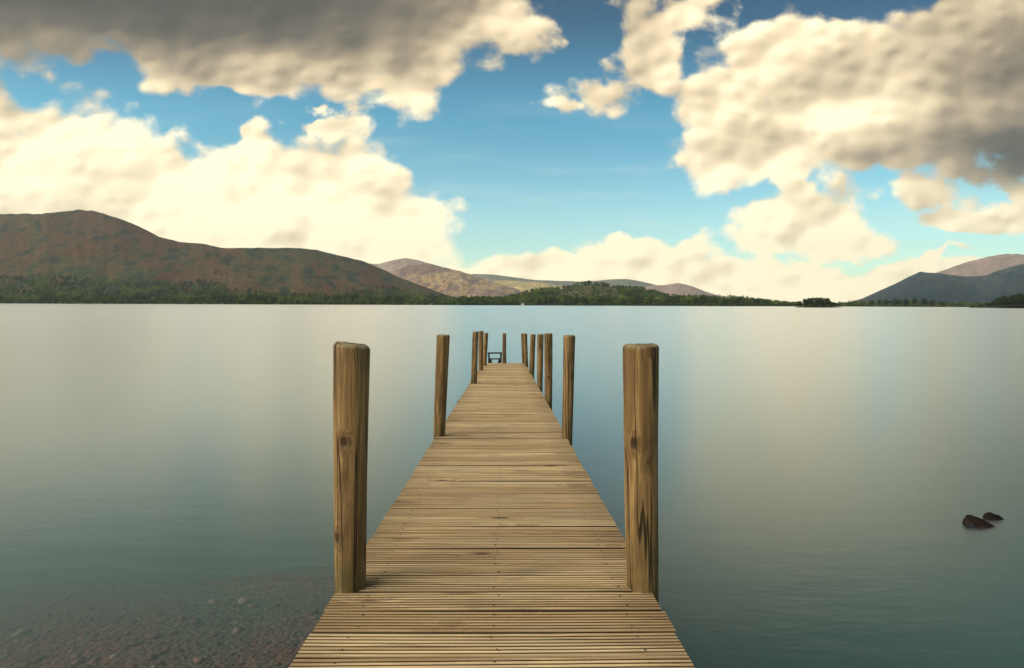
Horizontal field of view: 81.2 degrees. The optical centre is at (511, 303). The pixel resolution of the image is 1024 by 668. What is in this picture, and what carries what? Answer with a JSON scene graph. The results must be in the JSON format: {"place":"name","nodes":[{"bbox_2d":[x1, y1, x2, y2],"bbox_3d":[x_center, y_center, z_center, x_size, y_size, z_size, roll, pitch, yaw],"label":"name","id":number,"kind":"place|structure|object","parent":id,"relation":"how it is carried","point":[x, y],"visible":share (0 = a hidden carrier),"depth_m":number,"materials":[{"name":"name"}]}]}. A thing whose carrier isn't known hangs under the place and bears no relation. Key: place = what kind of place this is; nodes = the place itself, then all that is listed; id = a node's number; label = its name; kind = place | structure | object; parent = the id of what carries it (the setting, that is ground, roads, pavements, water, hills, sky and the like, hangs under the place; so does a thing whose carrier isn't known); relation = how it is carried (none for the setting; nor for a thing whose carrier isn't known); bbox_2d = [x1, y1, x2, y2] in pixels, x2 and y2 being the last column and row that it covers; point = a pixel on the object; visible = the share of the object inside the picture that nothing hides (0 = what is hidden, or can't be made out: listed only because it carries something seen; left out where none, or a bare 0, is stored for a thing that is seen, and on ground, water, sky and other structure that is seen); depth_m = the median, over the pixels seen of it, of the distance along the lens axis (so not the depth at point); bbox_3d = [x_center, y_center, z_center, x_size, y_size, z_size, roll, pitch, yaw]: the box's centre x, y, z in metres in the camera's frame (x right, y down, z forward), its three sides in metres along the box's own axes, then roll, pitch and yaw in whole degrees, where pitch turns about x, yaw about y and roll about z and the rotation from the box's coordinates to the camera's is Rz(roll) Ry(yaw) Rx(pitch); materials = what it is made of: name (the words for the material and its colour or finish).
{"place":"outdoors","nodes":[
{"label":"outdoors","id":0,"kind":"place"},
{"bbox_2d":[0,210,452,303],"bbox_3d":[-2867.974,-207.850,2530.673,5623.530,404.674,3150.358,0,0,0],"label":"brown fell","id":1,"kind":"structure","parent":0,"point":[81,244],"depth_m":2121.97,"materials":[{"name":"brown plant"}]},
{"bbox_2d":[369,258,493,281],"bbox_3d":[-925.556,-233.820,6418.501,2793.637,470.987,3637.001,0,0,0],"label":"distant peak","id":2,"kind":"structure","parent":0,"point":[391,266],"depth_m":5979.90,"materials":[{"name":"brown stone"}]},
{"bbox_2d":[390,264,522,297],"bbox_3d":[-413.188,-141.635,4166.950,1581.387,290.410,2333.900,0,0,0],"label":"heather hill","id":3,"kind":"structure","parent":0,"point":[450,282],"depth_m":3746.34,"materials":[{"name":"brown plant"}]},
{"bbox_2d":[2,301,966,306],"bbox_3d":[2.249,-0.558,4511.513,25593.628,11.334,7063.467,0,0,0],"label":"shore","id":4,"kind":"structure","parent":0,"point":[504,304],"depth_m":1022.82,"materials":[{"name":"brown soil"}]},
{"bbox_2d":[0,273,529,304],"bbox_3d":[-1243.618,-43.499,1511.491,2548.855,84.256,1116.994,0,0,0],"label":"wood","id":5,"kind":"object","parent":4,"relation":"on","point":[144,295],"visible":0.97,"depth_m":1254.22,"materials":[{"name":"green plant"}]},
{"bbox_2d":[458,280,799,305],"bbox_3d":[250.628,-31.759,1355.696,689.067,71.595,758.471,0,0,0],"label":"wood","id":6,"kind":"object","parent":4,"relation":"on","point":[552,299],"visible":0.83,"depth_m":1035.13,"materials":[{"name":"green plant"}]},
{"bbox_2d":[789,299,1001,306],"bbox_3d":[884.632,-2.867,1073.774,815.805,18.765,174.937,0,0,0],"label":"wood","id":7,"kind":"object","parent":4,"relation":"on","point":[933,304],"visible":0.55,"depth_m":1025.74,"materials":[{"name":"green plant"}]},
{"bbox_2d":[0,415,1023,667],"bbox_3d":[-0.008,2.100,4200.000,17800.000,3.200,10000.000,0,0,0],"label":"lake bed","id":8,"kind":"object","parent":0,"point":[826,549],"visible":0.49,"depth_m":9.50,"materials":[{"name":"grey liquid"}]},
{"bbox_2d":[0,560,804,667],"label":"pebbles","id":9,"kind":"object","parent":8,"relation":"on","point":[79,659],"visible":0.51,"depth_m":4.52,"materials":[{"name":"stone"}]},
{"bbox_2d":[0,303,1023,451],"bbox_3d":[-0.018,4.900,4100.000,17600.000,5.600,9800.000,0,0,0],"label":"lake water","id":10,"kind":"structure","parent":0,"point":[955,375],"depth_m":21.18,"materials":[{"name":"grey liquid"}]},
{"bbox_2d":[289,331,694,667],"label":"jetty","id":11,"kind":"object","parent":10,"relation":"in","point":[496,540],"visible":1,"depth_m":2.30,"materials":[{"name":"brown wood"}]},
{"bbox_2d":[488,352,501,362],"bbox_3d":[-0.486,1.555,16.980,0.408,0.365,0.080,0,0,0],"label":"boarding frame","id":12,"kind":"object","parent":11,"relation":"attached to","point":[491,359],"visible":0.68,"depth_m":16.95,"materials":[{"name":"black paint"}]},
{"bbox_2d":[962,515,996,531],"bbox_3d":[4.477,2.122,5.736,0.264,0.154,0.192,0,0,0],"label":"rock","id":13,"kind":"object","parent":10,"relation":"in","point":[972,523],"visible":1,"depth_m":5.72,"materials":[{"name":"brown stone"}]},
{"bbox_2d":[982,512,1005,523],"bbox_3d":[4.761,2.130,5.908,0.221,0.121,0.128,0,0,0],"label":"rock","id":14,"kind":"object","parent":10,"relation":"in","point":[990,517],"visible":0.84,"depth_m":5.89,"materials":[{"name":"brown stone"}]},
{"bbox_2d":[0,0,1023,302],"label":"sky","id":15,"kind":"structure","parent":0,"point":[781,150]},
{"bbox_2d":[493,280,562,291],"bbox_3d":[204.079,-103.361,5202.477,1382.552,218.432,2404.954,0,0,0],"label":"sunlit ridge","id":16,"kind":"structure","parent":0,"point":[523,285],"depth_m":5055.85,"materials":[{"name":"beige plant"}]},
{"bbox_2d":[472,274,653,287],"bbox_3d":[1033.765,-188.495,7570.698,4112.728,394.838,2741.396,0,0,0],"label":"ridge","id":17,"kind":"structure","parent":0,"point":[624,282],"depth_m":7398.42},
{"bbox_2d":[521,283,669,303],"bbox_3d":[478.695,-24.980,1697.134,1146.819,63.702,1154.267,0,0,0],"label":"wooded knoll","id":18,"kind":"structure","parent":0,"point":[589,289],"depth_m":1450.70,"materials":[{"name":"green plant"}]},
{"bbox_2d":[645,283,717,295],"bbox_3d":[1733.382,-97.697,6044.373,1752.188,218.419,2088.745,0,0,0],"label":"scree hill","id":19,"kind":"structure","parent":0,"point":[678,289],"depth_m":5680.63,"materials":[{"name":"stone"}]},
{"bbox_2d":[800,306,841,307],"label":"island","id":20,"kind":"structure","parent":0,"point":[822,306],"depth_m":551.73,"materials":[{"name":"brown soil"}]},
{"bbox_2d":[844,264,1023,303],"bbox_3d":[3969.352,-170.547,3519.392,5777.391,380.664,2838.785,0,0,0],"label":"slate mountain","id":21,"kind":"structure","parent":0,"point":[956,289],"depth_m":2906.12,"materials":[{"name":"grey stone"}]},
{"bbox_2d":[937,254,1023,275],"bbox_3d":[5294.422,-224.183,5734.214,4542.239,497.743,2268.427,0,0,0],"label":"pink summit","id":22,"kind":"structure","parent":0,"point":[985,266],"depth_m":5497.09,"materials":[{"name":"pink stone"}]},
{"bbox_2d":[968,305,1023,307],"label":"headland","id":23,"kind":"structure","parent":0,"point":[1009,306],"depth_m":606.87,"materials":[{"name":"brown"}]},
{"bbox_2d":[1000,298,1007,305],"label":"broadleaf tree","id":24,"kind":"object","parent":23,"relation":"on","point":[1003,300],"visible":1,"depth_m":583.51,"materials":[{"name":"green plant"}]}
]}

